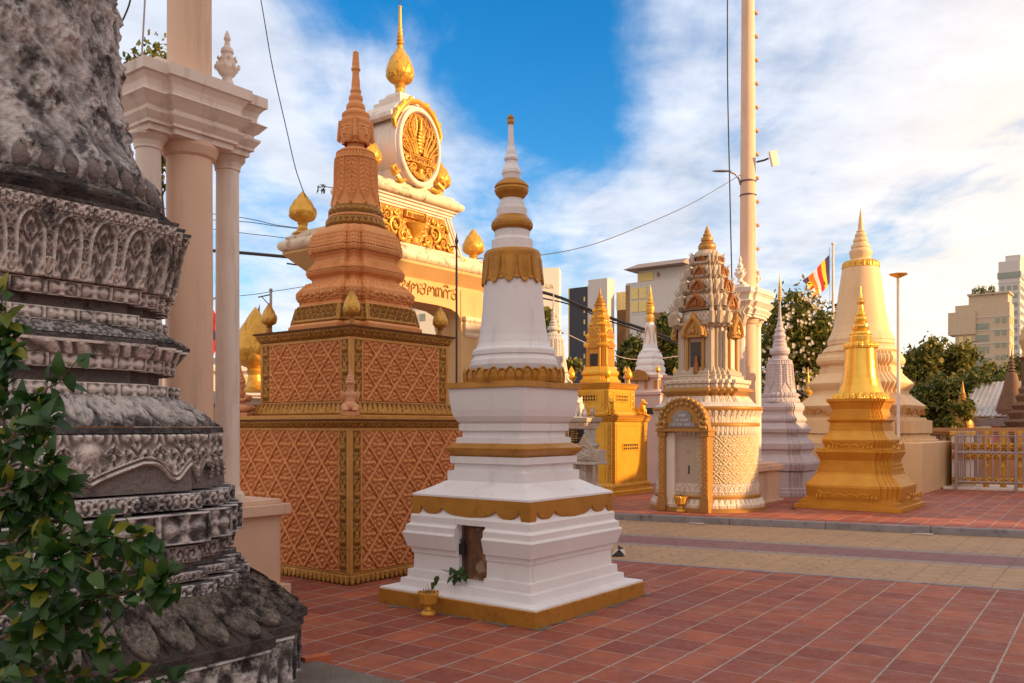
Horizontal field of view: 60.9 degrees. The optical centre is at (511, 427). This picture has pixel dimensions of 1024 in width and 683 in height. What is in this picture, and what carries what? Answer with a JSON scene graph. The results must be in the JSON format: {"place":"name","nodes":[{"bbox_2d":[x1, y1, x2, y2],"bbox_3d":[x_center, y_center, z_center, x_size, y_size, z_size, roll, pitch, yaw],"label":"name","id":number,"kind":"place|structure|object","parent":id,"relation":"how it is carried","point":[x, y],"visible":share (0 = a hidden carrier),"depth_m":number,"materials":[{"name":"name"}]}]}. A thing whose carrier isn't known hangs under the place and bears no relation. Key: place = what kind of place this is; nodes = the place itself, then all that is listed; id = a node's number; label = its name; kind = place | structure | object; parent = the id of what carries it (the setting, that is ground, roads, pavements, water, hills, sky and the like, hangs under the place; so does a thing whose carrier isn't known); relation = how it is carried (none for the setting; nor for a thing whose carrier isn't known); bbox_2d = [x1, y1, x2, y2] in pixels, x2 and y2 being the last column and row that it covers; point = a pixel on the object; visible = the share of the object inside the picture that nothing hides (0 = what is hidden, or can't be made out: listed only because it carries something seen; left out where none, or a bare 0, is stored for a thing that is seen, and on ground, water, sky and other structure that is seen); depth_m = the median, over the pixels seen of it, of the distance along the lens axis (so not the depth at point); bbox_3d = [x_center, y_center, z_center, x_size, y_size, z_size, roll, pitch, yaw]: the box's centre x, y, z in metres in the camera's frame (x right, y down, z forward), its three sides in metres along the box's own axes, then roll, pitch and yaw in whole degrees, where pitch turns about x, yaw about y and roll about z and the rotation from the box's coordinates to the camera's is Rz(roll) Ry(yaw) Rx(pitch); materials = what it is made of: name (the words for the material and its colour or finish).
{"place":"outdoors","nodes":[
{"label":"outdoors","id":0,"kind":"place"},
{"bbox_2d":[164,208,297,227],"bbox_3d":[-6.471,-4.812,20.000,3.531,0.509,0.015,0,0,0],"label":"cable","id":1,"kind":"object","parent":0,"point":[262,221],"visible":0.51,"depth_m":19.99,"materials":[{"name":"black rubber"}]},
{"bbox_2d":[214,229,282,237],"bbox_3d":[-6.300,-4.620,21.000,4.697,0.732,0.015,0,0,0],"label":"cable","id":2,"kind":"object","parent":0,"point":[258,234],"visible":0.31,"depth_m":20.99,"materials":[{"name":"black rubber"}]},
{"bbox_2d":[213,286,303,297],"bbox_3d":[-7.306,-3.545,23.000,4.331,0.475,0.015,0,0,0],"label":"cable","id":3,"kind":"object","parent":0,"point":[267,292],"visible":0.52,"depth_m":22.99,"materials":[{"name":"black rubber"}]},
{"bbox_2d":[239,221,297,228],"bbox_3d":[-6.353,-4.665,20.000,3.766,0.333,0.015,0,0,0],"label":"cable","id":4,"kind":"object","parent":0,"point":[267,224],"visible":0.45,"depth_m":19.99,"materials":[{"name":"black rubber"}]},
{"bbox_2d":[412,308,435,334],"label":"pale block","id":5,"kind":"structure","parent":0,"point":[425,319],"depth_m":80.30,"materials":[{"name":"beige concrete"}]},
{"bbox_2d":[213,249,808,398],"bbox_3d":[-4.045,-2.910,24.427,25.804,4.572,0.695,0,0,-3],"label":"cable","id":6,"kind":"object","parent":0,"point":[543,292],"visible":0.3,"depth_m":24.97,"materials":[{"name":"black rubber"}]},
{"bbox_2d":[287,263,764,378],"bbox_3d":[0.558,-2.967,24.947,13.722,3.218,0.537,0,0,-4],"label":"cable","id":7,"kind":"object","parent":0,"point":[591,314],"visible":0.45,"depth_m":25.19,"materials":[{"name":"black rubber"}]},
{"bbox_2d":[542,268,560,333],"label":"hotel block","id":8,"kind":"structure","parent":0,"point":[552,276],"depth_m":170.21,"materials":[{"name":"beige concrete"}]},
{"bbox_2d":[116,0,1023,387],"label":"sky","id":9,"kind":"structure","parent":0,"point":[909,114],"materials":[{"name":"blue"}]},
{"bbox_2d":[568,278,625,382],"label":"striped tower","id":10,"kind":"structure","parent":0,"point":[579,320],"depth_m":143.09,"materials":[{"name":"concrete"}]},
{"bbox_2d":[559,330,676,359],"bbox_3d":[3.670,-2.500,26.000,4.900,0.982,0.020,0,0,0],"label":"cable","id":11,"kind":"object","parent":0,"point":[615,355],"visible":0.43,"depth_m":25.99,"materials":[{"name":"beige rubber"}]},
{"bbox_2d":[280,561,1023,682],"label":"tiled court","id":12,"kind":"object","parent":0,"point":[684,624],"depth_m":6.69,"materials":[{"name":"tile"}]},
{"bbox_2d":[0,272,191,682],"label":"climbing shrub","id":13,"kind":"object","parent":12,"relation":"on","point":[41,622],"visible":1,"depth_m":2.84,"materials":[{"name":"green plant"}]},
{"bbox_2d":[122,29,166,215],"bbox_3d":[-5.483,-2.254,13.505,1.439,7.817,1.492,0,0,0],"label":"slim tree","id":14,"kind":"object","parent":12,"relation":"on","point":[149,50],"visible":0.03,"depth_m":13.39,"materials":[{"name":"green plant"}]},
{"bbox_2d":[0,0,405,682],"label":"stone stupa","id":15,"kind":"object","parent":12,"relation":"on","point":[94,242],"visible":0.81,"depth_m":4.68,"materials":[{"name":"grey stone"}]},
{"bbox_2d":[121,0,290,592],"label":"column monument","id":16,"kind":"object","parent":12,"relation":"on","point":[190,117],"depth_m":7.88,"materials":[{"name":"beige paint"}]},
{"bbox_2d":[122,0,130,20],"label":"cable","id":17,"kind":"object","parent":16,"relation":"attached to","point":[124,16],"visible":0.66,"depth_m":7.99,"materials":[{"name":"black rubber"}]},
{"bbox_2d":[141,0,145,54],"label":"rod","id":18,"kind":"object","parent":16,"relation":"attached to","point":[143,27],"visible":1,"depth_m":7.34,"materials":[{"name":"grey paint"}]},
{"bbox_2d":[214,391,260,421],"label":"boundary wall","id":19,"kind":"structure","parent":12,"relation":"on","point":[255,402],"depth_m":14.85,"materials":[{"name":"grey stone"}]},
{"bbox_2d":[240,307,266,392],"bbox_3d":[-4.390,-1.330,14.900,0.781,1.460,0.764,0,0,0],"label":"golden bud","id":20,"kind":"object","parent":19,"relation":"on","point":[250,352],"visible":0.67,"depth_m":14.66,"materials":[{"name":"gold metal"}]},
{"bbox_2d":[301,652,331,663],"bbox_3d":[-1.310,1.562,5.820,0.190,0.075,0.075,0,0,-38],"label":"hollow brick","id":21,"kind":"object","parent":12,"relation":"on","point":[325,657],"visible":0.63,"depth_m":5.81,"materials":[{"name":"brick"}]},
{"bbox_2d":[240,50,462,585],"bbox_3d":[-1.836,-1.413,10.230,2.150,6.025,2.150,0,0,37],"label":"terracotta stupa","id":22,"kind":"object","parent":12,"relation":"on","point":[346,486],"visible":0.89,"depth_m":9.56,"materials":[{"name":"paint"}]},
{"bbox_2d":[240,361,255,415],"bbox_3d":[-3.131,-0.452,10.053,0.302,0.660,0.234,0,0,7],"label":"kneeling statue","id":23,"kind":"object","parent":22,"relation":"on","point":[244,406],"visible":0.56,"depth_m":10.01,"materials":[{"name":"stone"}]},
{"bbox_2d":[341,364,359,414],"bbox_3d":[-1.661,-0.397,8.934,0.195,0.550,0.252,0,0,-11],"label":"kneeling statue","id":24,"kind":"object","parent":22,"relation":"on","point":[349,396],"visible":1,"depth_m":8.89,"materials":[{"name":"stone"}]},
{"bbox_2d":[417,584,438,616],"bbox_3d":[-0.713,1.465,7.421,0.192,0.270,0.184,0,0,0],"label":"incense pot","id":25,"kind":"object","parent":12,"relation":"on","point":[428,599],"visible":1,"depth_m":7.37,"materials":[{"name":"gold metal"}]},
{"bbox_2d":[430,566,467,590],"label":"cut leaves","id":26,"kind":"object","parent":25,"relation":"on","point":[456,574],"visible":0.99,"depth_m":7.54,"materials":[{"name":"green plant"}]},
{"bbox_2d":[448,232,457,382],"bbox_3d":[-0.765,-0.465,11.300,0.143,4.130,0.052,0,0,0],"label":"spear pole","id":27,"kind":"object","parent":12,"relation":"on","point":[456,309],"visible":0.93,"depth_m":11.30,"materials":[{"name":"metal"}]},
{"bbox_2d":[379,114,651,630],"bbox_3d":[0.017,-0.661,8.121,1.925,4.523,1.968,0,0,37],"label":"white stupa","id":28,"kind":"object","parent":12,"relation":"on","point":[513,514],"visible":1,"depth_m":7.76,"materials":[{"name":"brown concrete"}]},
{"bbox_2d":[624,258,692,374],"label":"office block","id":29,"kind":"structure","parent":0,"point":[661,278],"depth_m":123.05,"materials":[{"name":"beige concrete"}]},
{"bbox_2d":[611,520,1023,589],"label":"paved road","id":30,"kind":"structure","parent":0,"point":[985,561],"depth_m":11.30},
{"bbox_2d":[277,1,484,404],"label":"temple gate","id":31,"kind":"structure","parent":30,"relation":"on","point":[419,210],"depth_m":13.83,"materials":[{"name":"beige paint"}]},
{"bbox_2d":[260,0,305,197],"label":"cable","id":32,"kind":"object","parent":31,"relation":"attached to","point":[279,97],"visible":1,"depth_m":11.89,"materials":[{"name":"black rubber"}]},
{"bbox_2d":[317,184,332,193],"bbox_3d":[-2.472,-3.259,12.258,0.568,0.294,0.178,0,0,-25],"label":"roof weed","id":33,"kind":"object","parent":31,"relation":"attached to","point":[323,189],"visible":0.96,"depth_m":12.18,"materials":[{"name":"green plant"}]},
{"bbox_2d":[611,545,624,555],"bbox_3d":[1.312,1.535,10.879,0.185,0.130,0.115,0,0,-10],"label":"plastic bag","id":34,"kind":"object","parent":30,"relation":"on","point":[619,551],"visible":1,"depth_m":10.85,"materials":[{"name":"plastic"}]},
{"bbox_2d":[611,559,1023,590],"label":"road edge strip","id":35,"kind":"object","parent":30,"relation":"on","point":[824,575],"visible":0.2,"depth_m":9.37,"materials":[{"name":"grey concrete"}]},
{"bbox_2d":[613,483,1023,529],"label":"terrace","id":36,"kind":"structure","parent":0,"point":[975,509],"depth_m":15.39,"materials":[{"name":"tile"}]},
{"bbox_2d":[162,358,260,397],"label":"yellow house","id":37,"kind":"structure","parent":36,"relation":"on","point":[253,395],"depth_m":45.08,"materials":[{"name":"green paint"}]},
{"bbox_2d":[213,298,214,354],"bbox_3d":[-6.750,-0.818,20.000,0.383,4.835,0.060,0,0,0],"label":"flagpole","id":38,"kind":"object","parent":36,"relation":"on","point":[213,331],"visible":0.25,"depth_m":19.99,"materials":[{"name":"grey metal"}]},
{"bbox_2d":[258,288,272,311],"bbox_3d":[-6.337,-0.959,22.000,0.584,5.118,0.100,0,0,0],"label":"utility pole","id":39,"kind":"object","parent":36,"relation":"on","point":[270,295],"visible":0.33,"depth_m":21.99,"materials":[{"name":"grey metal"}]},
{"bbox_2d":[547,285,572,436],"bbox_3d":[0.953,-0.884,20.000,0.857,4.773,0.857,0,0,37],"label":"pale stone stupa","id":40,"kind":"object","parent":36,"relation":"on","point":[556,340],"visible":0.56,"depth_m":19.84,"materials":[{"name":"white stone"}]},
{"bbox_2d":[544,303,585,382],"bbox_3d":[1.425,-1.323,28.034,1.907,5.783,1.022,0,0,0],"label":"bushy tree","id":41,"kind":"object","parent":36,"relation":"on","point":[575,363],"visible":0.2,"depth_m":27.85,"materials":[{"name":"green plant"}]},
{"bbox_2d":[567,406,606,487],"bbox_3d":[1.402,0.596,16.512,0.808,2.012,0.662,0,0,37],"label":"memorial shrine","id":42,"kind":"object","parent":36,"relation":"on","point":[591,457],"visible":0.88,"depth_m":16.34,"materials":[{"name":"grey stone"}]},
{"bbox_2d":[574,396,589,416],"bbox_3d":[1.313,-0.387,16.610,0.230,0.413,0.368,0,0,30],"label":"white lion","id":43,"kind":"object","parent":42,"relation":"on","point":[581,411],"visible":0.91,"depth_m":16.52},
{"bbox_2d":[567,289,652,496],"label":"golden tower","id":44,"kind":"structure","parent":36,"relation":"on","point":[621,438],"depth_m":19.79,"materials":[{"name":"yellow metal"}]},
{"bbox_2d":[590,353,596,365],"bbox_3d":[1.873,-1.550,19.976,0.200,0.280,0.011,0,0,37],"label":"doorway","id":45,"kind":"structure","parent":44,"relation":"in","point":[593,357],"depth_m":19.97,"materials":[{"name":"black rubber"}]},
{"bbox_2d":[603,397,617,414],"bbox_3d":[2.174,-0.465,19.230,0.220,0.395,0.352,0,0,-13],"label":"golden lion","id":46,"kind":"object","parent":44,"relation":"on","point":[610,409],"visible":1,"depth_m":19.13},
{"bbox_2d":[635,399,649,415],"bbox_3d":[3.016,-0.465,20.339,0.352,0.395,0.220,0,0,37],"label":"golden lion","id":47,"kind":"object","parent":44,"relation":"on","point":[640,410],"visible":1,"depth_m":20.27},
{"bbox_2d":[615,307,679,382],"bbox_3d":[5.474,-1.556,34.032,3.443,6.252,2.047,0,0,0],"label":"leafy tree","id":48,"kind":"object","parent":36,"relation":"on","point":[631,346],"visible":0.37,"depth_m":33.66,"materials":[{"name":"green plant"}]},
{"bbox_2d":[623,285,676,483],"bbox_3d":[3.812,-1.218,24.000,1.330,5.441,1.330,0,0,37],"label":"gold crowned stupa","id":49,"kind":"object","parent":36,"relation":"on","point":[649,377],"visible":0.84,"depth_m":23.53,"materials":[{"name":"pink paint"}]},
{"bbox_2d":[674,492,687,511],"bbox_3d":[2.999,1.310,15.441,0.273,0.384,0.261,0,0,0],"label":"incense pot","id":50,"kind":"object","parent":36,"relation":"on","point":[680,501],"visible":1,"depth_m":15.37,"materials":[{"name":"gold metal"}]},
{"bbox_2d":[650,226,765,512],"bbox_3d":[3.639,-1.128,16.282,2.109,5.299,2.155,0,0,37],"label":"round shrine","id":51,"kind":"object","parent":36,"relation":"on","point":[708,411],"visible":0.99,"depth_m":15.68,"materials":[{"name":"stone"}]},
{"bbox_2d":[690,342,700,366],"bbox_3d":[3.361,-1.265,15.916,0.210,0.587,0.011,0,0,37],"label":"doorway","id":52,"kind":"structure","parent":51,"relation":"in","point":[695,347],"depth_m":15.93,"materials":[{"name":"grey glass"}]},
{"bbox_2d":[731,338,734,368],"bbox_3d":[4.040,-1.265,16.005,0.019,0.747,0.220,0,0,37],"label":"blind door","id":53,"kind":"structure","parent":51,"relation":"in","point":[732,339],"depth_m":16.01,"materials":[{"name":"beige paint"}]},
{"bbox_2d":[732,0,783,503],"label":"column monument","id":54,"kind":"object","parent":36,"relation":"on","point":[754,298],"depth_m":17.50,"materials":[{"name":"beige paint"}]},
{"bbox_2d":[476,175,739,258],"bbox_3d":[2.022,-4.027,16.346,5.771,2.166,0.134,0,0,-25],"label":"cable","id":55,"kind":"object","parent":54,"relation":"attached to","point":[634,228],"visible":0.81,"depth_m":16.44,"materials":[{"name":"metal"}]},
{"bbox_2d":[713,170,740,184],"bbox_3d":[4.332,-5.035,17.523,0.623,0.283,0.119,0,0,-7],"label":"street lamp","id":56,"kind":"object","parent":54,"relation":"attached to","point":[735,174],"visible":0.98,"depth_m":17.51,"materials":[{"name":"grey metal"}]},
{"bbox_2d":[727,0,732,279],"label":"cable","id":57,"kind":"object","parent":54,"relation":"hanging from","point":[728,144],"visible":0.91,"depth_m":16.89,"materials":[{"name":"black rubber"}]},
{"bbox_2d":[756,150,779,166],"bbox_3d":[5.162,-5.400,17.470,0.472,0.360,0.226,0,0,0],"label":"floodlight","id":58,"kind":"object","parent":54,"relation":"attached to","point":[773,157],"visible":1,"depth_m":17.45,"materials":[{"name":"metal"}]},
{"bbox_2d":[761,274,819,496],"bbox_3d":[6.030,-0.990,19.600,1.508,4.984,1.508,0,0,37],"label":"mauve stupa","id":59,"kind":"object","parent":36,"relation":"on","point":[787,442],"visible":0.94,"depth_m":19.18,"materials":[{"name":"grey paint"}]},
{"bbox_2d":[761,274,834,402],"bbox_3d":[8.955,-1.571,27.063,3.689,6.282,3.006,0,0,15],"label":"flowering tree","id":60,"kind":"object","parent":36,"relation":"on","point":[807,333],"visible":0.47,"depth_m":26.51,"materials":[{"name":"green plant"}]},
{"bbox_2d":[801,370,816,433],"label":"gold spire stupa","id":61,"kind":"object","parent":36,"relation":"on","point":[808,391],"visible":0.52,"depth_m":25.93,"materials":[{"name":"paint"}]},
{"bbox_2d":[802,242,834,321],"bbox_3d":[10.207,-2.331,28.789,1.159,7.686,0.350,0,0,-11],"label":"flagpole","id":62,"kind":"object","parent":36,"relation":"on","point":[819,275],"visible":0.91,"depth_m":28.89,"materials":[{"name":"multicoloured fabric"}]},
{"bbox_2d":[816,301,836,319],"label":"building","id":63,"kind":"structure","parent":36,"relation":"on","point":[829,307],"depth_m":30.79,"materials":[{"name":"white concrete"}]},
{"bbox_2d":[794,286,925,512],"bbox_3d":[6.613,-0.593,16.476,1.918,4.190,1.918,0,0,37],"label":"golden stupa","id":64,"kind":"object","parent":36,"relation":"on","point":[860,454],"visible":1,"depth_m":16.06,"materials":[{"name":"gold metal"}]},
{"bbox_2d":[801,208,950,493],"bbox_3d":[8.873,-2.044,22.150,3.664,7.092,3.664,0,0,37],"label":"cream stupa","id":65,"kind":"object","parent":36,"relation":"on","point":[926,461],"visible":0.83,"depth_m":21.57,"materials":[{"name":"beige paint"}]},
{"bbox_2d":[889,272,907,438],"bbox_3d":[9.020,-1.600,20.320,0.450,3.970,0.390,0,0,0],"label":"lamp post","id":66,"kind":"object","parent":36,"relation":"on","point":[898,275],"visible":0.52,"depth_m":20.29,"materials":[{"name":"grey metal"}]},
{"bbox_2d":[901,331,995,440],"bbox_3d":[17.771,-1.214,36.008,3.760,5.565,2.416,0,0,0],"label":"airy tree","id":67,"kind":"object","parent":36,"relation":"on","point":[919,364],"visible":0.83,"depth_m":35.56,"materials":[{"name":"green plant"}]},
{"bbox_2d":[895,428,1023,477],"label":"balustrade","id":68,"kind":"object","parent":36,"relation":"on","point":[944,432],"visible":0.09,"depth_m":24.14,"materials":[{"name":"brown stone"}]},
{"bbox_2d":[938,392,981,436],"bbox_3d":[14.673,0.212,28.430,1.343,2.711,1.041,0,0,0],"label":"young tree","id":69,"kind":"object","parent":36,"relation":"on","point":[966,409],"visible":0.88,"depth_m":28.35,"materials":[{"name":"green plant"}]},
{"bbox_2d":[953,380,973,427],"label":"ringed spire stupa","id":70,"kind":"object","parent":36,"relation":"on","point":[970,423],"visible":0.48,"depth_m":29.87,"materials":[{"name":"gold metal"}]},
{"bbox_2d":[909,356,1019,440],"bbox_3d":[16.889,-0.538,32.979,4.855,4.225,2.610,0,0,0],"label":"dense tree","id":71,"kind":"object","parent":36,"relation":"on","point":[934,395],"visible":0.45,"depth_m":32.58,"materials":[{"name":"green plant"}]},
{"bbox_2d":[943,431,1023,490],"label":"gilded grave","id":72,"kind":"object","parent":36,"relation":"on","point":[988,486],"visible":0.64,"depth_m":21.13,"materials":[{"name":"paint"}]},
{"bbox_2d":[954,430,1023,491],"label":"metal railing","id":73,"kind":"object","parent":36,"relation":"on","point":[957,452],"visible":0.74,"depth_m":20.68,"materials":[{"name":"grey metal"}]},
{"bbox_2d":[969,381,1020,451],"bbox_3d":[18.058,-0.102,30.535,3.700,3.228,2.974,0,0,37],"label":"tin roofed hut","id":74,"kind":"object","parent":36,"relation":"on","point":[987,396],"visible":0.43,"depth_m":30.82,"materials":[{"name":"grey metal"}]},
{"bbox_2d":[974,353,1020,380],"bbox_3d":[21.062,-0.807,37.076,3.555,4.758,2.786,0,0,0],"label":"dense tree","id":75,"kind":"object","parent":36,"relation":"on","point":[1017,362],"visible":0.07,"depth_m":36.83,"materials":[{"name":"green plant"}]},
{"bbox_2d":[995,348,1020,427],"bbox_3d":[17.224,-0.617,30.000,1.059,4.237,1.059,0,0,0],"label":"tiered spire stupa","id":76,"kind":"object","parent":36,"relation":"on","point":[1009,393],"visible":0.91,"depth_m":29.82,"materials":[{"name":"stone"}]},
{"bbox_2d":[1004,326,1023,451],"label":"ringed stupa","id":77,"kind":"object","parent":36,"relation":"on","point":[1016,417],"visible":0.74,"depth_m":25.41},
{"bbox_2d":[817,433,990,526],"bbox_3d":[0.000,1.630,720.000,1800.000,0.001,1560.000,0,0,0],"label":"ground","id":78,"kind":"structure","parent":0,"point":[979,440],"depth_m":126.81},
{"bbox_2d":[614,513,1023,537],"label":"kerb","id":79,"kind":"structure","parent":78,"relation":"on","point":[990,532],"depth_m":13.75,"materials":[{"name":"grey concrete"}]},
{"bbox_2d":[948,285,1014,434],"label":"apartment block","id":80,"kind":"structure","parent":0,"point":[983,319],"depth_m":152.24,"materials":[{"name":"beige concrete"}]},
{"bbox_2d":[997,254,1023,356],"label":"glass tower","id":81,"kind":"structure","parent":0,"point":[1010,275],"depth_m":231.04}
]}

